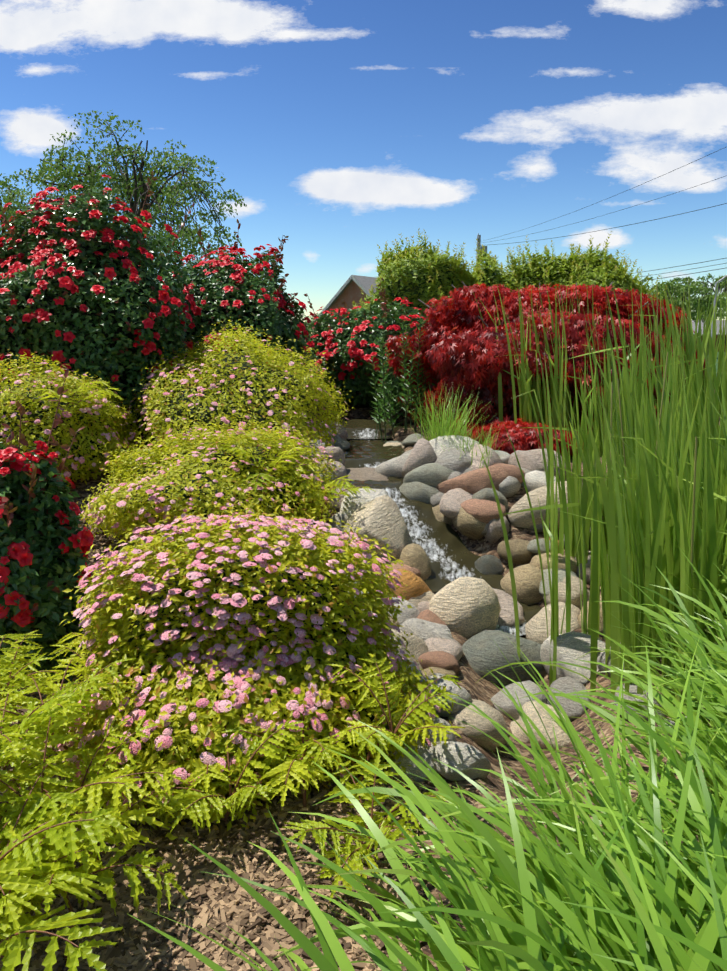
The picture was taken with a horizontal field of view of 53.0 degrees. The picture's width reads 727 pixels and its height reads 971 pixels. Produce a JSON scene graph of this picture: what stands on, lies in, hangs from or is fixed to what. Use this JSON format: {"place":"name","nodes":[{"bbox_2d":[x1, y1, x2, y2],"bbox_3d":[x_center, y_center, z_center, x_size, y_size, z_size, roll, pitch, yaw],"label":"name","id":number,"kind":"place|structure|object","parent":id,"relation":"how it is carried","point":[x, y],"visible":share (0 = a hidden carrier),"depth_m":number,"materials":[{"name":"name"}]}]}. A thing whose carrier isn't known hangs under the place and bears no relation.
{"place":"outdoors","nodes":[
{"label":"outdoors","id":0,"kind":"place"},
{"bbox_2d":[0,351,725,970],"bbox_3d":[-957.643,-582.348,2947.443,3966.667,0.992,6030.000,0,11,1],"label":"ground","id":1,"kind":"structure","parent":0,"point":[474,685],"depth_m":3.13,"materials":[{"name":"soil"}]},
{"bbox_2d":[0,173,66,268],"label":"rose bush","id":2,"kind":"object","parent":1,"relation":"on","point":[5,185],"visible":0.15,"depth_m":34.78,"materials":[{"name":"green plant"}]},
{"bbox_2d":[0,369,93,682],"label":"rose","id":3,"kind":"object","parent":1,"relation":"on","point":[42,561],"visible":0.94,"depth_m":3.26,"materials":[{"name":"green plant"}]},
{"bbox_2d":[0,349,140,485],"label":"spirea","id":4,"kind":"object","parent":1,"relation":"on","point":[97,433],"visible":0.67,"depth_m":4.99,"materials":[{"name":"green plant"}]},
{"bbox_2d":[0,171,196,447],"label":"rose","id":5,"kind":"object","parent":1,"relation":"on","point":[84,295],"visible":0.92,"depth_m":5.67,"materials":[{"name":"green plant"}]},
{"bbox_2d":[0,110,246,271],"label":"tree","id":6,"kind":"object","parent":1,"relation":"on","point":[125,188],"visible":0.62,"depth_m":28.30,"materials":[{"name":"green plant"}]},
{"bbox_2d":[0,380,375,541],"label":"sumac","id":7,"kind":"object","parent":1,"relation":"on","point":[349,487],"visible":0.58,"depth_m":4.56,"materials":[{"name":"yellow plant"}]},
{"bbox_2d":[77,416,341,562],"bbox_3d":[-0.973,-0.035,4.843,1.684,0.863,2.129,0,11,1],"label":"spirea","id":8,"kind":"object","parent":1,"relation":"on","point":[174,481],"visible":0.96,"depth_m":4.31,"materials":[{"name":"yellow plant"}]},
{"bbox_2d":[0,520,426,970],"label":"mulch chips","id":9,"kind":"object","parent":1,"relation":"on","point":[218,903],"visible":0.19,"depth_m":2.05,"materials":[{"name":"wood"}]},
{"bbox_2d":[0,630,255,970],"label":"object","id":10,"kind":"object","parent":9,"relation":"on","point":[42,819],"visible":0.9,"depth_m":1.93,"materials":[{"name":"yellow plant"}]},
{"bbox_2d":[142,653,465,901],"bbox_3d":[-0.215,0.894,2.313,1.111,0.466,0.866,0,11,1],"label":"sumac","id":11,"kind":"object","parent":9,"relation":"on","point":[303,769],"visible":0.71,"depth_m":2.25,"materials":[{"name":"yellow plant"}]},
{"bbox_2d":[108,319,354,462],"bbox_3d":[-1.220,-0.700,6.120,2.254,1.413,2.502,0,11,1],"label":"spirea","id":12,"kind":"object","parent":1,"relation":"on","point":[219,387],"visible":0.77,"depth_m":5.59,"materials":[{"name":"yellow plant"}]},
{"bbox_2d":[157,219,314,389],"bbox_3d":[-1.372,-1.635,7.507,1.753,2.158,1.631,0,11,1],"label":"rose","id":13,"kind":"object","parent":1,"relation":"on","point":[231,290],"visible":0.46,"depth_m":7.10,"materials":[{"name":"green plant"}]},
{"bbox_2d":[41,501,453,841],"bbox_3d":[-0.542,0.648,3.083,1.459,1.246,1.728,-4,12,-19],"label":"spirea","id":14,"kind":"object","parent":1,"relation":"on","point":[247,626],"visible":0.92,"depth_m":2.57,"materials":[{"name":"pink plant"}]},
{"bbox_2d":[299,440,324,461],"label":"rock","id":15,"kind":"object","parent":1,"relation":"on","point":[318,443],"visible":0.02,"depth_m":5.54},
{"bbox_2d":[316,471,336,484],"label":"cobble","id":16,"kind":"object","parent":1,"relation":"on","point":[322,475],"visible":0.1,"depth_m":5.03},
{"bbox_2d":[308,461,346,478],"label":"rock","id":17,"kind":"object","parent":1,"relation":"on","point":[341,470],"visible":0.23,"depth_m":5.09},
{"bbox_2d":[319,446,344,464],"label":"rock","id":18,"kind":"object","parent":1,"relation":"on","point":[338,453],"visible":0.48,"depth_m":5.46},
{"bbox_2d":[317,421,347,439],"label":"rock","id":19,"kind":"object","parent":1,"relation":"on","point":[342,433],"visible":0.12,"depth_m":6.42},
{"bbox_2d":[318,526,349,554],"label":"rock","id":20,"kind":"object","parent":1,"relation":"on","point":[340,529],"visible":0.06,"depth_m":4.49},
{"bbox_2d":[326,436,349,450],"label":"cobble","id":21,"kind":"object","parent":1,"relation":"on","point":[342,444],"visible":0.5,"depth_m":6.17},
{"bbox_2d":[329,512,347,528],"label":"rock","id":22,"kind":"object","parent":1,"relation":"on","point":[339,516],"visible":0.25,"depth_m":4.67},
{"bbox_2d":[329,485,354,511],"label":"rock","id":23,"kind":"object","parent":1,"relation":"on","point":[338,506],"visible":0.17,"depth_m":4.84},
{"bbox_2d":[314,275,377,329],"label":"brick house","id":24,"kind":"structure","parent":1,"relation":"on","point":[348,292],"depth_m":56.37,"materials":[{"name":"brick"}]},
{"bbox_2d":[296,278,431,416],"bbox_3d":[0.056,-1.670,8.787,2.375,1.576,2.090,0,11,1],"label":"rose","id":25,"kind":"object","parent":1,"relation":"on","point":[349,350],"visible":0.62,"depth_m":8.25,"materials":[{"name":"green plant"}]},
{"bbox_2d":[340,488,388,517],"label":"rock","id":26,"kind":"object","parent":1,"relation":"on","point":[351,504],"visible":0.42,"depth_m":4.70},
{"bbox_2d":[346,467,387,480],"bbox_3d":[0.014,-0.086,5.570,0.448,0.085,0.728,-5,15,-27],"label":"rock slab","id":27,"kind":"object","parent":1,"relation":"on","point":[364,473],"visible":0.35,"depth_m":5.41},
{"bbox_2d":[343,495,412,564],"bbox_3d":[0.082,0.358,4.562,0.460,0.538,0.491,-12,12,-4],"label":"rock","id":28,"kind":"object","parent":1,"relation":"on","point":[379,519],"visible":0.5,"depth_m":4.41,"materials":[{"name":"stone"}]},
{"bbox_2d":[362,615,399,629],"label":"cobble","id":29,"kind":"object","parent":1,"relation":"on","point":[392,620],"depth_m":3.84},
{"bbox_2d":[375,452,409,477],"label":"rock","id":30,"kind":"object","parent":1,"relation":"on","point":[393,467],"visible":0.4,"depth_m":5.42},
{"bbox_2d":[383,442,403,447],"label":"rock","id":31,"kind":"object","parent":1,"relation":"on","point":[392,443],"visible":0.12,"depth_m":6.48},
{"bbox_2d":[383,597,419,624],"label":"rock","id":32,"kind":"object","parent":1,"relation":"on","point":[408,613],"visible":0.12,"depth_m":3.88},
{"bbox_2d":[382,563,420,576],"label":"cobble","id":33,"kind":"object","parent":1,"relation":"on","point":[415,571],"visible":0.17,"depth_m":4.26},
{"bbox_2d":[380,629,427,670],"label":"rock","id":34,"kind":"object","parent":1,"relation":"on","point":[416,646],"visible":0.23,"depth_m":3.51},
{"bbox_2d":[368,319,441,442],"bbox_3d":[0.337,-0.923,6.887,0.731,1.273,0.795,9,14,39],"label":"leafy plant","id":35,"kind":"object","parent":1,"relation":"on","point":[385,389],"visible":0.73,"depth_m":6.78,"materials":[{"name":"green"}]},
{"bbox_2d":[385,568,431,600],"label":"rock","id":36,"kind":"object","parent":1,"relation":"on","point":[416,586],"visible":0.29,"depth_m":4.06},
{"bbox_2d":[397,660,423,687],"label":"rock","id":37,"kind":"object","parent":1,"relation":"on","point":[414,665],"visible":0.04,"depth_m":3.25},
{"bbox_2d":[401,433,422,446],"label":"cobble","id":38,"kind":"object","parent":1,"relation":"on","point":[411,440],"visible":0.62,"depth_m":6.34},
{"bbox_2d":[387,738,438,781],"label":"rock","id":39,"kind":"object","parent":1,"relation":"on","point":[424,753],"visible":0.4,"depth_m":2.60,"materials":[{"name":"stone"}]},
{"bbox_2d":[397,543,430,582],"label":"rock","id":40,"kind":"object","parent":1,"relation":"on","point":[414,555],"visible":0.56,"depth_m":4.31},
{"bbox_2d":[348,228,482,328],"bbox_3d":[0.774,-2.101,9.691,1.989,2.521,1.582,0,11,1],"label":"yellow shrub","id":41,"kind":"object","parent":1,"relation":"on","point":[413,275],"visible":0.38,"depth_m":9.11,"materials":[{"name":"green plant"}]},
{"bbox_2d":[402,438,436,476],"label":"rock","id":42,"kind":"object","parent":1,"relation":"on","point":[422,452],"visible":0.58,"depth_m":5.18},
{"bbox_2d":[399,481,439,503],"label":"rock","id":43,"kind":"object","parent":1,"relation":"on","point":[419,491],"visible":0.33,"depth_m":5.04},
{"bbox_2d":[408,591,434,608],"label":"cobble","id":44,"kind":"object","parent":1,"relation":"on","point":[423,597],"visible":0.15,"depth_m":4.05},
{"bbox_2d":[417,601,429,611],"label":"cobble","id":45,"kind":"object","parent":1,"relation":"on","point":[423,606],"visible":0.1,"depth_m":4.02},
{"bbox_2d":[310,419,541,635],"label":"stream water","id":46,"kind":"structure","parent":1,"relation":"on","point":[451,556],"depth_m":4.85,"materials":[{"name":"clear liquid"}]},
{"bbox_2d":[399,618,453,640],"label":"rock","id":47,"kind":"object","parent":1,"relation":"on","point":[424,630],"visible":0.29,"depth_m":3.68,"materials":[{"name":"stone"}]},
{"bbox_2d":[403,463,454,486],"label":"cobble","id":48,"kind":"object","parent":1,"relation":"on","point":[432,474],"visible":0.5,"depth_m":5.06,"materials":[{"name":"stone"}]},
{"bbox_2d":[403,713,455,743],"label":"rock","id":49,"kind":"object","parent":1,"relation":"on","point":[451,736],"visible":0.23,"depth_m":2.76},
{"bbox_2d":[417,609,447,626],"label":"cobble","id":50,"kind":"object","parent":1,"relation":"on","point":[428,615],"visible":0.12,"depth_m":3.87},
{"bbox_2d":[430,492,443,506],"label":"rock","id":51,"kind":"object","parent":1,"relation":"on","point":[435,499],"visible":0.21,"depth_m":4.97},
{"bbox_2d":[421,667,455,679],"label":"rock","id":52,"kind":"object","parent":1,"relation":"on","point":[439,670],"visible":0.31,"depth_m":3.39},
{"bbox_2d":[418,651,459,673],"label":"cobble","id":53,"kind":"object","parent":1,"relation":"on","point":[443,660],"visible":0.6,"depth_m":3.44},
{"bbox_2d":[411,673,471,716],"bbox_3d":[0.313,0.933,3.145,0.324,0.235,0.239,-7,7,27],"label":"rock","id":54,"kind":"object","parent":1,"relation":"on","point":[454,688],"visible":0.29,"depth_m":3.03,"materials":[{"name":"stone"}]},
{"bbox_2d":[432,505,452,524],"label":"rock","id":55,"kind":"object","parent":1,"relation":"on","point":[440,516],"visible":0.19,"depth_m":4.88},
{"bbox_2d":[396,382,489,443],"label":"ornamental grass","id":56,"kind":"object","parent":1,"relation":"on","point":[443,423],"depth_m":5.53,"materials":[{"name":"plant"}]},
{"bbox_2d":[424,637,462,661],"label":"cobble","id":57,"kind":"object","parent":1,"relation":"on","point":[453,647],"visible":0.33,"depth_m":3.57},
{"bbox_2d":[410,435,478,456],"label":"rock","id":58,"kind":"object","parent":1,"relation":"on","point":[436,446],"visible":0.15,"depth_m":5.36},
{"bbox_2d":[435,448,472,471],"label":"rock","id":59,"kind":"object","parent":1,"relation":"on","point":[451,459],"visible":0.31,"depth_m":5.11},
{"bbox_2d":[448,471,461,479],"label":"cobble","id":60,"kind":"object","parent":1,"relation":"on","point":[454,474],"visible":0.15,"depth_m":5.03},
{"bbox_2d":[439,488,472,518],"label":"cobble","id":61,"kind":"object","parent":1,"relation":"on","point":[452,500],"visible":0.42,"depth_m":4.79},
{"bbox_2d":[428,741,490,780],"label":"rock","id":62,"kind":"object","parent":1,"relation":"on","point":[465,758],"visible":0.81,"depth_m":2.61,"materials":[{"name":"stone"}]},
{"bbox_2d":[429,577,500,638],"bbox_3d":[0.542,0.704,4.030,0.425,0.437,0.314,-2,10,19],"label":"rock","id":63,"kind":"object","parent":1,"relation":"on","point":[468,607],"visible":0.73,"depth_m":3.91,"materials":[{"name":"stone"}]},
{"bbox_2d":[461,467,471,473],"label":"cobble","id":64,"kind":"object","parent":1,"relation":"on","point":[466,469],"visible":0.04,"depth_m":5.08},
{"bbox_2d":[432,418,502,467],"bbox_3d":[0.789,-0.254,5.207,0.595,0.524,0.628,0,11,1],"label":"grass tuft","id":65,"kind":"object","parent":1,"relation":"on","point":[485,441],"depth_m":5.19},
{"bbox_2d":[452,507,485,539],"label":"rock","id":66,"kind":"object","parent":1,"relation":"on","point":[465,523],"visible":0.54,"depth_m":4.70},
{"bbox_2d":[436,465,508,493],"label":"rock","id":67,"kind":"object","parent":1,"relation":"on","point":[474,481],"visible":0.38,"depth_m":4.90,"materials":[{"name":"stone"}]},
{"bbox_2d":[448,699,509,750],"bbox_3d":[0.484,1.011,3.054,0.253,0.204,0.226,-1,11,8],"label":"rock","id":68,"kind":"object","parent":1,"relation":"on","point":[465,715],"visible":0.54,"depth_m":2.97,"materials":[{"name":"stone"}]},
{"bbox_2d":[476,233,486,262],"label":"utility pole","id":69,"kind":"object","parent":1,"relation":"on","point":[479,241],"visible":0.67,"depth_m":47.54,"materials":[{"name":"brown"}]},
{"bbox_2d":[480,147,726,280],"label":"power lines","id":70,"kind":"object","parent":69,"relation":"attached to","point":[637,223],"visible":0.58,"depth_m":27.46,"materials":[{"name":"black metal"}]},
{"bbox_2d":[460,499,505,523],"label":"cobble","id":71,"kind":"object","parent":1,"relation":"on","point":[485,511],"visible":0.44,"depth_m":4.67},
{"bbox_2d":[481,524,487,535],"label":"cobble","id":72,"kind":"object","parent":1,"relation":"on","point":[484,532],"visible":0.02,"depth_m":4.67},
{"bbox_2d":[468,443,503,469],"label":"rock","id":73,"kind":"object","parent":1,"relation":"on","point":[493,458],"visible":0.42,"depth_m":5.12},
{"bbox_2d":[475,555,503,574],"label":"rock","id":74,"kind":"object","parent":1,"relation":"on","point":[487,564],"visible":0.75,"depth_m":4.53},
{"bbox_2d":[472,488,507,512],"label":"rock","id":75,"kind":"object","parent":1,"relation":"on","point":[485,494],"visible":0.27,"depth_m":4.77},
{"bbox_2d":[485,516,509,543],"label":"rock","id":76,"kind":"object","parent":1,"relation":"on","point":[494,534],"visible":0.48,"depth_m":4.64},
{"bbox_2d":[494,450,509,463],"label":"cobble","id":77,"kind":"object","parent":1,"relation":"on","point":[504,457],"visible":0.15,"depth_m":5.40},
{"bbox_2d":[462,630,546,685],"bbox_3d":[0.757,0.922,3.816,0.590,0.296,0.334,4,10,-17],"label":"rock","id":78,"kind":"object","parent":1,"relation":"on","point":[482,652],"visible":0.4,"depth_m":3.67,"materials":[{"name":"stone"}]},
{"bbox_2d":[462,239,549,304],"bbox_3d":[2.057,-2.252,10.426,1.759,2.388,1.554,0,11,1],"label":"yellow shrub","id":79,"kind":"object","parent":1,"relation":"on","point":[490,269],"visible":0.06,"depth_m":9.94,"materials":[{"name":"green plant"}]},
{"bbox_2d":[491,463,524,483],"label":"cobble","id":80,"kind":"object","parent":1,"relation":"on","point":[513,471],"visible":0.29,"depth_m":4.98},
{"bbox_2d":[493,588,524,636],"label":"rock","id":81,"kind":"object","parent":1,"relation":"on","point":[506,615],"visible":0.23,"depth_m":4.09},
{"bbox_2d":[499,476,520,497],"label":"cobble","id":82,"kind":"object","parent":1,"relation":"on","point":[509,486],"visible":0.6,"depth_m":4.90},
{"bbox_2d":[497,539,535,563],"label":"rock","id":83,"kind":"object","parent":1,"relation":"on","point":[521,553],"visible":0.83,"depth_m":4.50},
{"bbox_2d":[491,680,546,719],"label":"rock","id":84,"kind":"object","parent":1,"relation":"on","point":[502,700],"visible":0.44,"depth_m":3.41,"materials":[{"name":"stone"}]},
{"bbox_2d":[500,564,542,604],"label":"rock","id":85,"kind":"object","parent":1,"relation":"on","point":[528,578],"visible":0.52,"depth_m":4.27,"materials":[{"name":"stone"}]},
{"bbox_2d":[464,415,582,456],"bbox_3d":[1.353,-0.415,6.037,1.131,0.364,0.962,0,11,1],"label":"shrub","id":86,"kind":"object","parent":1,"relation":"on","point":[522,438],"visible":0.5,"depth_m":5.69,"materials":[{"name":"red plant"}]},
{"bbox_2d":[521,468,530,485],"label":"rock","id":87,"kind":"object","parent":1,"relation":"on","point":[525,470],"visible":0.08,"depth_m":5.07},
{"bbox_2d":[508,448,565,476],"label":"rock","id":88,"kind":"object","parent":1,"relation":"on","point":[530,460],"visible":0.44,"depth_m":5.12,"materials":[{"name":"stone"}]},
{"bbox_2d":[522,470,555,491],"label":"rock","id":89,"kind":"object","parent":1,"relation":"on","point":[535,479],"visible":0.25,"depth_m":4.97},
{"bbox_2d":[527,538,550,553],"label":"cobble","id":90,"kind":"object","parent":1,"relation":"on","point":[532,547],"visible":0.5,"depth_m":4.46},
{"bbox_2d":[510,701,570,749],"bbox_3d":[0.799,1.089,3.251,0.312,0.229,0.229,10,15,42],"label":"rock","id":91,"kind":"object","parent":1,"relation":"on","point":[562,736],"visible":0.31,"depth_m":3.19,"materials":[{"name":"stone"}]},
{"bbox_2d":[529,523,553,531],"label":"cobble","id":92,"kind":"object","parent":1,"relation":"on","point":[539,527],"visible":0.06,"depth_m":4.66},
{"bbox_2d":[383,281,704,432],"bbox_3d":[1.769,-1.153,6.982,3.131,1.580,2.470,0,11,1],"label":"maple","id":93,"kind":"object","parent":1,"relation":"on","point":[465,349],"visible":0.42,"depth_m":6.27,"materials":[{"name":"red plant"}]},
{"bbox_2d":[507,481,590,530],"bbox_3d":[1.249,0.176,4.818,0.635,0.412,0.467,-11,12,-1],"label":"rock","id":94,"kind":"object","parent":1,"relation":"on","point":[523,519],"visible":0.35,"depth_m":4.67,"materials":[{"name":"stone"}]},
{"bbox_2d":[524,602,579,644],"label":"rock","id":95,"kind":"object","parent":1,"relation":"on","point":[536,628],"visible":0.52,"depth_m":3.98,"materials":[{"name":"stone"}]},
{"bbox_2d":[530,552,576,573],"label":"rock","id":96,"kind":"object","parent":1,"relation":"on","point":[535,560],"visible":0.25,"depth_m":4.37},
{"bbox_2d":[539,568,577,596],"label":"cobble","id":97,"kind":"object","parent":1,"relation":"on","point":[561,574],"visible":0.31,"depth_m":4.23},
{"bbox_2d":[543,576,589,607],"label":"rock","id":98,"kind":"object","parent":1,"relation":"on","point":[575,594],"visible":0.27,"depth_m":4.13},
{"bbox_2d":[547,677,590,720],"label":"rock","id":99,"kind":"object","parent":1,"relation":"on","point":[571,708],"visible":0.44,"depth_m":3.35,"materials":[{"name":"stone"}]},
{"bbox_2d":[540,631,604,684],"bbox_3d":[1.079,0.875,3.609,0.397,0.295,0.240,12,16,47],"label":"rock","id":100,"kind":"object","parent":1,"relation":"on","point":[571,648],"visible":0.31,"depth_m":3.57,"materials":[{"name":"stone"}]},
{"bbox_2d":[501,231,666,299],"bbox_3d":[2.985,-2.157,10.120,2.285,2.529,2.045,-5,12,-22],"label":"yellow shrub","id":101,"kind":"object","parent":1,"relation":"on","point":[574,268],"visible":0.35,"depth_m":9.74,"materials":[{"name":"green plant"}]},
{"bbox_2d":[578,595,602,634],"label":"rock","id":102,"kind":"object","parent":1,"relation":"on","point":[600,625],"visible":0.12,"depth_m":3.91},
{"bbox_2d":[575,550,607,583],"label":"rock","id":103,"kind":"object","parent":1,"relation":"on","point":[588,568],"visible":0.08,"depth_m":4.32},
{"bbox_2d":[470,266,726,713],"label":"cattail reeds","id":104,"kind":"object","parent":1,"relation":"on","point":[646,514],"visible":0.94,"depth_m":3.58,"materials":[{"name":"plant"}]},
{"bbox_2d":[597,642,648,680],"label":"cobble","id":105,"kind":"object","parent":1,"relation":"on","point":[601,658],"visible":0.12,"depth_m":3.45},
{"bbox_2d":[614,684,666,722],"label":"cobble","id":106,"kind":"object","parent":1,"relation":"on","point":[632,688],"visible":0.21,"depth_m":3.04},
{"bbox_2d":[610,286,696,575],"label":"reeds","id":107,"kind":"object","parent":1,"relation":"on","point":[693,510],"visible":0.44,"depth_m":3.66,"materials":[{"name":"green"}]},
{"bbox_2d":[659,716,686,736],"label":"cobble","id":108,"kind":"object","parent":1,"relation":"on","point":[672,722],"visible":0.04,"depth_m":2.92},
{"bbox_2d":[642,276,725,321],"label":"tree","id":109,"kind":"object","parent":1,"relation":"on","point":[678,288],"visible":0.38,"depth_m":65.67,"materials":[{"name":"green plant"}]},
{"bbox_2d":[669,273,726,348],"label":"tree","id":110,"kind":"object","parent":1,"relation":"on","point":[723,283],"visible":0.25,"depth_m":81.78,"materials":[{"name":"green plant"}]},
{"bbox_2d":[687,320,725,351],"bbox_3d":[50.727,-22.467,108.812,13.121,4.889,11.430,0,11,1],"label":"fence","id":111,"kind":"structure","parent":1,"relation":"on","point":[702,323],"depth_m":106.20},
{"bbox_2d":[711,275,726,336],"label":"street lamp","id":112,"kind":"object","parent":1,"relation":"on","point":[720,280],"visible":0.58,"depth_m":34.49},
{"bbox_2d":[716,307,725,316],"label":"tree","id":113,"kind":"object","parent":1,"relation":"on","point":[724,309],"visible":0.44,"depth_m":73.45,"materials":[{"name":"green plant"}]},
{"bbox_2d":[0,0,726,290],"bbox_3d":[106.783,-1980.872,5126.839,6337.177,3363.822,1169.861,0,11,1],"label":"cloud","id":114,"kind":"structure","parent":0,"point":[28,25],"depth_m":5040.36,"materials":[{"name":"white"}]},
{"bbox_2d":[0,0,726,331],"label":"sky","id":115,"kind":"structure","parent":0,"point":[405,94],"materials":[{"name":"blue"}]},
{"bbox_2d":[93,526,726,970],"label":"ornamental grass","id":116,"kind":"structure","parent":0,"point":[627,890],"depth_m":1.43,"materials":[{"name":"plant"}]}
]}

